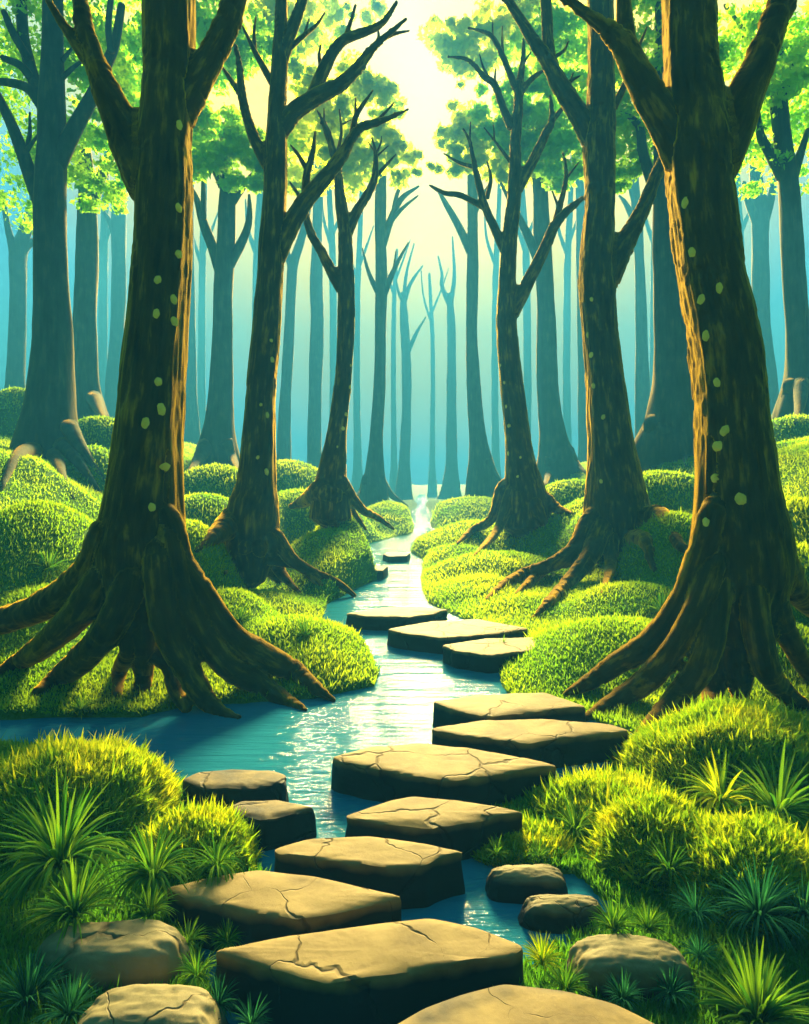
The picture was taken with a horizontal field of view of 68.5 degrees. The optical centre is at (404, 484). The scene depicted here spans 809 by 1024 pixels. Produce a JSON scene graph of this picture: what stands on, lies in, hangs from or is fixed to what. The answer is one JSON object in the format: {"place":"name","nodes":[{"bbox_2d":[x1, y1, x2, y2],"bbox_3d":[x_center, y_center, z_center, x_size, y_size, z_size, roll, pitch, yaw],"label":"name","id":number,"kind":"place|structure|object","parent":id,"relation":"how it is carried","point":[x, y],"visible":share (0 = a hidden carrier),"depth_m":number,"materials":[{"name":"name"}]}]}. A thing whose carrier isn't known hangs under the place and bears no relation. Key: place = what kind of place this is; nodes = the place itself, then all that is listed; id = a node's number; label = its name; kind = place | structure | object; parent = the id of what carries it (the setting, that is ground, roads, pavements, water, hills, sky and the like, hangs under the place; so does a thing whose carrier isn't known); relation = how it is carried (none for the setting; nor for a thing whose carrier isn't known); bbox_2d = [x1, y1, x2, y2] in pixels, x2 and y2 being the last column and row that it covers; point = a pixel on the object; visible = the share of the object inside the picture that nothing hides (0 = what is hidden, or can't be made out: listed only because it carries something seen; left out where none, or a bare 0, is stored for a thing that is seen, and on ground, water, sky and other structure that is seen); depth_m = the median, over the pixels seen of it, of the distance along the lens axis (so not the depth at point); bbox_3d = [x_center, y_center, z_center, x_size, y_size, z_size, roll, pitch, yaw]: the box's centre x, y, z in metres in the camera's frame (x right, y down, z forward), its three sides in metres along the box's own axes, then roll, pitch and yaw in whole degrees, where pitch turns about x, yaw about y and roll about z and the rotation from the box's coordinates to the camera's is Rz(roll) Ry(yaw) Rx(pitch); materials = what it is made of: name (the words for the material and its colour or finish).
{"place":"outdoors","nodes":[
{"label":"outdoors","id":0,"kind":"place"},
{"bbox_2d":[0,495,630,1023],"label":"stream water","id":1,"kind":"structure","parent":0,"point":[390,707],"depth_m":3.88,"materials":[{"name":"blue liquid"}]},
{"bbox_2d":[375,566,387,579],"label":"stepping stone","id":2,"kind":"object","parent":1,"relation":"in","point":[382,573],"visible":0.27,"depth_m":10.05,"materials":[{"name":"stone"}]},
{"bbox_2d":[345,607,446,630],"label":"stepping stone","id":3,"kind":"object","parent":1,"relation":"in","point":[383,619],"visible":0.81,"depth_m":6.57,"materials":[{"name":"stone"}]},
{"bbox_2d":[383,552,409,561],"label":"stepping stone","id":4,"kind":"object","parent":1,"relation":"in","point":[397,557],"visible":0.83,"depth_m":12.26,"materials":[{"name":"stone"}]},
{"bbox_2d":[331,744,555,805],"bbox_3d":[0.195,1.625,3.096,1.162,0.389,0.417,0,0,14],"label":"stepping stone","id":5,"kind":"object","parent":1,"relation":"in","point":[383,774],"visible":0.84,"depth_m":3.01,"materials":[{"name":"stone"}]},
{"bbox_2d":[387,619,527,653],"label":"stepping stone","id":6,"kind":"object","parent":1,"relation":"in","point":[434,637],"visible":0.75,"depth_m":5.82,"materials":[{"name":"stone"}]},
{"bbox_2d":[485,864,567,903],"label":"boulder","id":7,"kind":"object","parent":1,"relation":"in","point":[515,884],"visible":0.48,"depth_m":2.28,"materials":[{"name":"stone"}]},
{"bbox_2d":[0,385,808,1023],"bbox_3d":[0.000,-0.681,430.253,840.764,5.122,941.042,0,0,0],"label":"ground","id":8,"kind":"structure","parent":0,"point":[666,561],"depth_m":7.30,"materials":[{"name":"plant"}]},
{"bbox_2d":[2,191,32,388],"bbox_3d":[-19.086,-9.746,29.949,2.812,14.980,1.626,0,0,0],"label":"tree","id":9,"kind":"object","parent":8,"relation":"on","point":[20,244],"visible":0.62,"depth_m":29.69,"materials":[{"name":"teal plant"}]},
{"bbox_2d":[0,943,72,1021],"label":"grass tuft","id":10,"kind":"object","parent":8,"relation":"on","point":[29,988],"visible":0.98,"depth_m":1.75,"materials":[{"name":"plant"}]},
{"bbox_2d":[28,548,70,576],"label":"grass tuft","id":11,"kind":"object","parent":8,"relation":"on","point":[50,565],"visible":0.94,"depth_m":5.91,"materials":[{"name":"plant"}]},
{"bbox_2d":[27,965,102,1023],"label":"grass tuft","id":12,"kind":"object","parent":8,"relation":"on","point":[67,1003],"visible":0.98,"depth_m":1.70,"materials":[{"name":"plant"}]},
{"bbox_2d":[0,0,137,498],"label":"tree","id":13,"kind":"object","parent":8,"relation":"on","point":[48,427],"visible":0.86,"depth_m":12.37,"materials":[{"name":"plant"}]},
{"bbox_2d":[0,767,138,923],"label":"grass tuft","id":14,"kind":"object","parent":8,"relation":"on","point":[52,845],"visible":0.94,"depth_m":2.16,"materials":[{"name":"plant"}]},
{"bbox_2d":[12,847,128,953],"bbox_3d":[-1.104,1.359,2.004,0.344,0.219,0.351,0,0,0],"label":"grass tuft","id":15,"kind":"object","parent":8,"relation":"on","point":[62,907],"visible":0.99,"depth_m":1.98,"materials":[{"name":"plant"}]},
{"bbox_2d":[66,689,97,719],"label":"grass tuft","id":16,"kind":"object","parent":8,"relation":"on","point":[78,705],"visible":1,"depth_m":4.07,"materials":[{"name":"plant"}]},
{"bbox_2d":[0,727,189,862],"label":"grass bush","id":17,"kind":"object","parent":8,"relation":"on","point":[142,785],"visible":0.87,"depth_m":2.60,"materials":[{"name":"plant"}]},
{"bbox_2d":[98,151,110,398],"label":"tree","id":18,"kind":"object","parent":8,"relation":"on","point":[105,233],"visible":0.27,"depth_m":59.66,"materials":[{"name":"teal plant"}]},
{"bbox_2d":[35,919,192,992],"bbox_3d":[-0.928,1.576,1.901,0.535,0.296,0.230,0,0,0],"label":"boulder","id":19,"kind":"object","parent":8,"relation":"on","point":[135,951],"visible":0.56,"depth_m":1.85,"materials":[{"name":"stone"}]},
{"bbox_2d":[102,180,126,417],"bbox_3d":[-19.376,-13.574,39.952,2.219,23.973,1.664,0,0,0],"label":"tree","id":20,"kind":"object","parent":8,"relation":"on","point":[117,226],"visible":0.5,"depth_m":39.60,"materials":[{"name":"teal plant"}]},
{"bbox_2d":[101,810,200,913],"bbox_3d":[-0.908,1.358,2.167,0.369,0.283,0.365,0,0,0],"label":"grass tuft","id":21,"kind":"object","parent":8,"relation":"on","point":[149,866],"visible":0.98,"depth_m":2.14,"materials":[{"name":"plant"}]},
{"bbox_2d":[123,877,179,922],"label":"grass tuft","id":22,"kind":"object","parent":8,"relation":"on","point":[147,910],"visible":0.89,"depth_m":2.01,"materials":[{"name":"plant"}]},
{"bbox_2d":[77,984,228,1023],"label":"boulder","id":23,"kind":"object","parent":8,"relation":"on","point":[155,1004],"visible":1,"depth_m":1.65,"materials":[{"name":"stone"}]},
{"bbox_2d":[64,0,247,427],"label":"tree","id":24,"kind":"object","parent":8,"relation":"on","point":[89,399],"visible":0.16,"depth_m":18.55,"materials":[{"name":"teal plant"}]},
{"bbox_2d":[0,0,335,718],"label":"tree","id":25,"kind":"object","parent":8,"relation":"on","point":[133,583],"visible":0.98,"depth_m":4.21,"materials":[{"name":"brown plant"}]},
{"bbox_2d":[174,916,212,957],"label":"grass tuft","id":26,"kind":"object","parent":8,"relation":"on","point":[189,936],"visible":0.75,"depth_m":1.95,"materials":[{"name":"plant"}]},
{"bbox_2d":[169,944,218,988],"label":"grass tuft","id":27,"kind":"object","parent":8,"relation":"on","point":[194,971],"visible":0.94,"depth_m":1.82,"materials":[{"name":"plant"}]},
{"bbox_2d":[184,96,208,444],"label":"tree","id":28,"kind":"object","parent":8,"relation":"on","point":[192,434],"visible":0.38,"depth_m":41.67,"materials":[{"name":"teal plant"}]},
{"bbox_2d":[126,792,267,882],"bbox_3d":[-0.878,1.468,2.490,0.610,0.301,0.523,0,0,0],"label":"grass bush","id":29,"kind":"object","parent":8,"relation":"on","point":[211,815],"visible":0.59,"depth_m":2.45,"materials":[{"name":"plant"}]},
{"bbox_2d":[194,183,217,433],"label":"tree","id":30,"kind":"object","parent":8,"relation":"on","point":[201,254],"visible":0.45,"depth_m":65.66,"materials":[{"name":"teal plant"}]},
{"bbox_2d":[182,823,251,886],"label":"grass tuft","id":31,"kind":"object","parent":8,"relation":"on","point":[217,860],"visible":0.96,"depth_m":2.21,"materials":[{"name":"plant"}]},
{"bbox_2d":[202,972,242,1021],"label":"grass tuft","id":32,"kind":"object","parent":8,"relation":"on","point":[219,998],"visible":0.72,"depth_m":1.72,"materials":[{"name":"plant"}]},
{"bbox_2d":[206,919,242,954],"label":"grass tuft","id":33,"kind":"object","parent":8,"relation":"on","point":[225,941],"visible":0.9,"depth_m":1.97,"materials":[{"name":"plant"}]},
{"bbox_2d":[182,769,288,809],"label":"stepping stone","id":34,"kind":"object","parent":8,"relation":"on","point":[234,786],"visible":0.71,"depth_m":2.90,"materials":[{"name":"stone"}]},
{"bbox_2d":[230,604,255,624],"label":"grass tuft","id":35,"kind":"object","parent":8,"relation":"on","point":[240,621],"visible":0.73,"depth_m":5.49,"materials":[{"name":"plant"}]},
{"bbox_2d":[188,0,304,470],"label":"tree","id":36,"kind":"object","parent":8,"relation":"on","point":[217,442],"visible":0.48,"depth_m":19.51,"materials":[{"name":"teal plant"}]},
{"bbox_2d":[228,993,271,1023],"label":"grass tuft","id":37,"kind":"object","parent":8,"relation":"on","point":[248,1015],"visible":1,"depth_m":1.67,"materials":[{"name":"plant"}]},
{"bbox_2d":[245,191,262,320],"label":"tree","id":38,"kind":"object","parent":8,"relation":"on","point":[254,242],"visible":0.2,"depth_m":61.63,"materials":[{"name":"teal plant"}]},
{"bbox_2d":[229,800,316,850],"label":"stepping stone","id":39,"kind":"object","parent":8,"relation":"on","point":[282,823],"visible":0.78,"depth_m":2.64,"materials":[{"name":"stone"}]},
{"bbox_2d":[166,870,400,951],"bbox_3d":[-0.423,1.625,2.093,0.850,0.390,0.264,0,0,19],"label":"stepping stone","id":40,"kind":"object","parent":8,"relation":"on","point":[256,906],"visible":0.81,"depth_m":2.05,"materials":[{"name":"stone"}]},
{"bbox_2d":[276,126,313,460],"bbox_3d":[-6.955,-11.903,38.010,2.948,23.479,1.348,0,0,0],"label":"tree","id":41,"kind":"object","parent":8,"relation":"on","point":[284,419],"visible":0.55,"depth_m":37.71,"materials":[{"name":"teal plant"}]},
{"bbox_2d":[193,0,409,597],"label":"tree","id":42,"kind":"object","parent":8,"relation":"on","point":[244,528],"visible":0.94,"depth_m":8.36,"materials":[{"name":"brown plant"}]},
{"bbox_2d":[290,615,321,641],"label":"grass tuft","id":43,"kind":"object","parent":8,"relation":"on","point":[304,629],"visible":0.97,"depth_m":5.14,"materials":[{"name":"plant"}]},
{"bbox_2d":[307,154,323,467],"bbox_3d":[-6.098,-12.416,40.019,1.481,24.999,1.490,0,0,-38],"label":"tree","id":44,"kind":"object","parent":8,"relation":"on","point":[314,435],"visible":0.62,"depth_m":39.63,"materials":[{"name":"teal plant"}]},
{"bbox_2d":[323,186,348,416],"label":"tree","id":45,"kind":"object","parent":8,"relation":"on","point":[330,230],"visible":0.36,"depth_m":67.68,"materials":[{"name":"teal plant"}]},
{"bbox_2d":[248,0,424,507],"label":"tree","id":46,"kind":"object","parent":8,"relation":"on","point":[357,167],"visible":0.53,"depth_m":24.43,"materials":[{"name":"green plant"}]},
{"bbox_2d":[288,108,395,530],"bbox_3d":[-1.244,-3.012,11.283,2.187,7.880,1.434,0,0,0],"label":"tree","id":47,"kind":"object","parent":8,"relation":"on","point":[329,497],"visible":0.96,"depth_m":10.85,"materials":[{"name":"brown plant"}]},
{"bbox_2d":[351,187,373,493],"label":"tree","id":48,"kind":"object","parent":8,"relation":"on","point":[357,474],"visible":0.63,"depth_m":65.69,"materials":[{"name":"teal plant"}]},
{"bbox_2d":[212,919,523,1023],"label":"stepping stone","id":49,"kind":"object","parent":8,"relation":"on","point":[392,972],"visible":0.9,"depth_m":1.78,"materials":[{"name":"stone"}]},
{"bbox_2d":[274,836,464,909],"bbox_3d":[-0.142,1.627,2.345,0.749,0.385,0.236,0,0,13],"label":"stepping stone","id":50,"kind":"object","parent":8,"relation":"on","point":[413,875],"visible":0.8,"depth_m":2.29,"materials":[{"name":"stone"}]},
{"bbox_2d":[387,240,410,493],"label":"tree","id":51,"kind":"object","parent":8,"relation":"on","point":[393,476],"visible":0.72,"depth_m":69.75,"materials":[{"name":"teal plant"}]},
{"bbox_2d":[395,243,425,499],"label":"tree","id":52,"kind":"object","parent":8,"relation":"on","point":[403,490],"visible":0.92,"depth_m":53.62,"materials":[{"name":"teal plant"}]},
{"bbox_2d":[345,797,521,860],"bbox_3d":[0.137,1.626,2.623,0.814,0.387,0.306,0,0,0],"label":"stepping stone","id":53,"kind":"object","parent":8,"relation":"on","point":[465,828],"visible":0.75,"depth_m":2.56,"materials":[{"name":"stone"}]},
{"bbox_2d":[420,266,448,496],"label":"tree","id":54,"kind":"object","parent":8,"relation":"on","point":[432,487],"visible":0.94,"depth_m":71.78,"materials":[{"name":"teal plant"}]},
{"bbox_2d":[437,236,461,498],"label":"tree","id":55,"kind":"object","parent":8,"relation":"on","point":[450,487],"visible":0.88,"depth_m":55.62,"materials":[{"name":"teal plant"}]},
{"bbox_2d":[443,637,536,673],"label":"stepping stone","id":56,"kind":"object","parent":8,"relation":"on","point":[488,655],"visible":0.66,"depth_m":5.16,"materials":[{"name":"stone"}]},
{"bbox_2d":[484,183,501,481],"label":"tree","id":57,"kind":"object","parent":8,"relation":"on","point":[495,450],"visible":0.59,"depth_m":67.70,"materials":[{"name":"teal plant"}]},
{"bbox_2d":[416,0,579,497],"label":"tree","id":58,"kind":"object","parent":8,"relation":"on","point":[458,38],"visible":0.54,"depth_m":24.38,"materials":[{"name":"green plant"}]},
{"bbox_2d":[484,834,513,864],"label":"grass tuft","id":59,"kind":"object","parent":8,"relation":"on","point":[498,850],"visible":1,"depth_m":2.45,"materials":[{"name":"plant"}]},
{"bbox_2d":[491,797,517,808],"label":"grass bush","id":60,"kind":"object","parent":8,"relation":"on","point":[505,804],"visible":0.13,"depth_m":2.94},
{"bbox_2d":[429,20,583,556],"bbox_3d":[2.317,-4.237,11.588,3.082,11.030,2.763,0,0,-13],"label":"tree","id":61,"kind":"object","parent":8,"relation":"on","point":[524,502],"visible":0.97,"depth_m":12.32,"materials":[{"name":"brown plant"}]},
{"bbox_2d":[432,693,585,727],"bbox_3d":[0.669,1.624,3.917,0.959,0.392,0.430,0,0,-16],"label":"stepping stone","id":62,"kind":"object","parent":8,"relation":"on","point":[510,706],"visible":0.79,"depth_m":3.84,"materials":[{"name":"stone"}]},
{"bbox_2d":[518,188,532,432],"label":"tree","id":63,"kind":"object","parent":8,"relation":"on","point":[527,378],"visible":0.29,"depth_m":63.67,"materials":[{"name":"teal plant"}]},
{"bbox_2d":[398,985,653,1023],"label":"stepping stone","id":64,"kind":"object","parent":8,"relation":"on","point":[507,1004],"visible":1,"depth_m":1.64,"materials":[{"name":"stone"}]},
{"bbox_2d":[470,807,585,867],"bbox_3d":[0.528,1.546,2.619,0.602,0.168,0.419,0,0,0],"label":"grass bush","id":65,"kind":"object","parent":8,"relation":"on","point":[549,835],"visible":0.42,"depth_m":2.56,"materials":[{"name":"plant"}]},
{"bbox_2d":[432,719,629,767],"bbox_3d":[0.740,1.625,3.483,1.190,0.390,0.377,0,0,0],"label":"stepping stone","id":66,"kind":"object","parent":8,"relation":"on","point":[559,744],"visible":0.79,"depth_m":3.41,"materials":[{"name":"stone"}]},
{"bbox_2d":[522,833,553,864],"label":"grass tuft","id":67,"kind":"object","parent":8,"relation":"on","point":[539,854],"visible":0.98,"depth_m":2.44,"materials":[{"name":"plant"}]},
{"bbox_2d":[465,0,622,484],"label":"tree","id":68,"kind":"object","parent":8,"relation":"on","point":[557,458],"visible":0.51,"depth_m":22.20,"materials":[{"name":"green plant"}]},
{"bbox_2d":[522,931,565,973],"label":"grass tuft","id":69,"kind":"object","parent":8,"relation":"on","point":[542,954],"visible":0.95,"depth_m":1.86,"materials":[{"name":"plant"}]},
{"bbox_2d":[518,894,604,933],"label":"boulder","id":70,"kind":"object","parent":8,"relation":"on","point":[549,913],"visible":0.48,"depth_m":2.13,"materials":[{"name":"stone"}]},
{"bbox_2d":[555,153,575,444],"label":"tree","id":71,"kind":"object","parent":8,"relation":"on","point":[566,245],"visible":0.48,"depth_m":65.66,"materials":[{"name":"teal plant"}]},
{"bbox_2d":[541,955,594,997],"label":"grass tuft","id":72,"kind":"object","parent":8,"relation":"on","point":[567,984],"visible":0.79,"depth_m":1.78,"materials":[{"name":"plant"}]},
{"bbox_2d":[546,793,596,847],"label":"grass tuft","id":73,"kind":"object","parent":8,"relation":"on","point":[576,828],"visible":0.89,"depth_m":2.66,"materials":[{"name":"plant"}]},
{"bbox_2d":[575,144,586,462],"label":"tree","id":74,"kind":"object","parent":8,"relation":"on","point":[582,427],"visible":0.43,"depth_m":37.75,"materials":[{"name":"teal plant"}]},
{"bbox_2d":[485,0,687,618],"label":"tree","id":75,"kind":"object","parent":8,"relation":"on","point":[618,507],"visible":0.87,"depth_m":8.95,"materials":[{"name":"brown plant"}]},
{"bbox_2d":[576,780,622,828],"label":"grass tuft","id":76,"kind":"object","parent":8,"relation":"on","point":[607,796],"visible":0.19,"depth_m":2.75,"materials":[{"name":"plant"}]},
{"bbox_2d":[522,760,696,829],"bbox_3d":[1.013,1.518,2.897,0.926,0.286,0.636,0,0,0],"label":"grass bush","id":77,"kind":"object","parent":8,"relation":"on","point":[552,793],"visible":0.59,"depth_m":2.88,"materials":[{"name":"plant"}]},
{"bbox_2d":[585,891,641,937],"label":"grass tuft","id":78,"kind":"object","parent":8,"relation":"on","point":[612,923],"visible":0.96,"depth_m":1.98,"materials":[{"name":"plant"}]},
{"bbox_2d":[601,969,647,1013],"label":"grass tuft","id":79,"kind":"object","parent":8,"relation":"on","point":[625,996],"visible":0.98,"depth_m":1.75,"materials":[{"name":"plant"}]},
{"bbox_2d":[564,934,695,1002],"bbox_3d":[0.708,1.584,1.874,0.449,0.278,0.179,0,0,0],"label":"boulder","id":80,"kind":"object","parent":8,"relation":"on","point":[642,960],"visible":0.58,"depth_m":1.83,"materials":[{"name":"stone"}]},
{"bbox_2d":[618,117,649,439],"bbox_3d":[13.184,-11.282,33.972,2.193,19.773,1.182,0,0,0],"label":"tree","id":81,"kind":"object","parent":8,"relation":"on","point":[642,386],"visible":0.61,"depth_m":33.74,"materials":[{"name":"teal plant"}]},
{"bbox_2d":[577,782,710,900],"bbox_3d":[1.061,1.453,2.497,0.707,0.368,0.628,0,0,0],"label":"grass bush","id":82,"kind":"object","parent":8,"relation":"on","point":[626,826],"visible":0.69,"depth_m":2.40,"materials":[{"name":"plant"}]},
{"bbox_2d":[642,189,653,391],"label":"tree","id":83,"kind":"object","parent":8,"relation":"on","point":[648,230],"visible":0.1,"depth_m":61.87,"materials":[{"name":"teal plant"}]},
{"bbox_2d":[625,894,675,941],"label":"grass tuft","id":84,"kind":"object","parent":8,"relation":"on","point":[649,923],"visible":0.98,"depth_m":1.98,"materials":[{"name":"plant"}]},
{"bbox_2d":[644,586,669,616],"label":"grass tuft","id":85,"kind":"object","parent":8,"relation":"on","point":[658,606],"visible":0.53,"depth_m":6.24,"materials":[{"name":"plant"}]},
{"bbox_2d":[572,0,749,471],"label":"tree","id":86,"kind":"object","parent":8,"relation":"on","point":[665,433],"visible":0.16,"depth_m":14.25,"materials":[{"name":"teal plant"}]},
{"bbox_2d":[632,829,702,897],"bbox_3d":[0.996,1.417,2.242,0.246,0.202,0.254,0,0,0],"label":"grass tuft","id":87,"kind":"object","parent":8,"relation":"on","point":[667,866],"visible":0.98,"depth_m":2.23,"materials":[{"name":"plant"}]},
{"bbox_2d":[649,962,700,1014],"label":"grass tuft","id":88,"kind":"object","parent":8,"relation":"on","point":[672,988],"visible":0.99,"depth_m":1.77,"materials":[{"name":"plant"}]},
{"bbox_2d":[560,0,808,733],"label":"tree","id":89,"kind":"object","parent":8,"relation":"on","point":[723,620],"visible":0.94,"depth_m":4.10,"materials":[{"name":"brown plant"}]},
{"bbox_2d":[668,879,727,935],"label":"grass tuft","id":90,"kind":"object","parent":8,"relation":"on","point":[693,905],"visible":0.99,"depth_m":2.03,"materials":[{"name":"plant"}]},
{"bbox_2d":[677,924,722,972],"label":"grass tuft","id":91,"kind":"object","parent":8,"relation":"on","point":[698,949],"visible":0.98,"depth_m":1.90,"materials":[{"name":"plant"}]},
{"bbox_2d":[606,689,808,820],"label":"grass bush","id":92,"kind":"object","parent":8,"relation":"on","point":[744,730],"visible":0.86,"depth_m":3.04,"materials":[{"name":"plant"}]},
{"bbox_2d":[672,746,765,814],"bbox_3d":[1.447,1.388,2.724,0.351,0.319,0.422,0,0,-33],"label":"grass tuft","id":93,"kind":"object","parent":8,"relation":"on","point":[713,790],"visible":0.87,"depth_m":2.70,"materials":[{"name":"plant"}]},
{"bbox_2d":[654,800,808,946],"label":"grass bush","id":94,"kind":"object","parent":8,"relation":"on","point":[725,840],"visible":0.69,"depth_m":2.20,"materials":[{"name":"plant"}]},
{"bbox_2d":[736,173,748,244],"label":"tree","id":95,"kind":"object","parent":8,"relation":"on","point":[744,222],"visible":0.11,"depth_m":59.64,"materials":[{"name":"teal plant"}]},
{"bbox_2d":[688,935,808,1023],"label":"grass tuft","id":96,"kind":"object","parent":8,"relation":"on","point":[756,990],"visible":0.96,"depth_m":1.74,"materials":[{"name":"plant"}]},
{"bbox_2d":[709,855,808,955],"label":"grass tuft","id":97,"kind":"object","parent":8,"relation":"on","point":[758,903],"visible":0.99,"depth_m":2.01,"materials":[{"name":"plant"}]},
{"bbox_2d":[742,143,778,413],"bbox_3d":[19.148,-11.107,31.994,2.404,17.653,1.613,0,0,0],"label":"tree","id":98,"kind":"object","parent":8,"relation":"on","point":[759,208],"visible":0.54,"depth_m":31.63,"materials":[{"name":"teal plant"}]},
{"bbox_2d":[716,736,808,835],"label":"grass tuft","id":99,"kind":"object","parent":8,"relation":"on","point":[786,801],"visible":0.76,"depth_m":2.61,"materials":[{"name":"plant"}]},
{"bbox_2d":[717,0,808,424],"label":"tree","id":100,"kind":"object","parent":8,"relation":"on","point":[789,81],"visible":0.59,"depth_m":15.30,"materials":[{"name":"green plant"}]},
{"bbox_2d":[778,869,808,937],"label":"grass tuft","id":101,"kind":"object","parent":8,"relation":"on","point":[803,906],"visible":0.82,"depth_m":2.01,"materials":[{"name":"plant"}]},
{"bbox_2d":[0,0,808,484],"label":"sky","id":102,"kind":"structure","parent":0,"point":[403,59],"materials":[{"name":"teal"}]}
]}

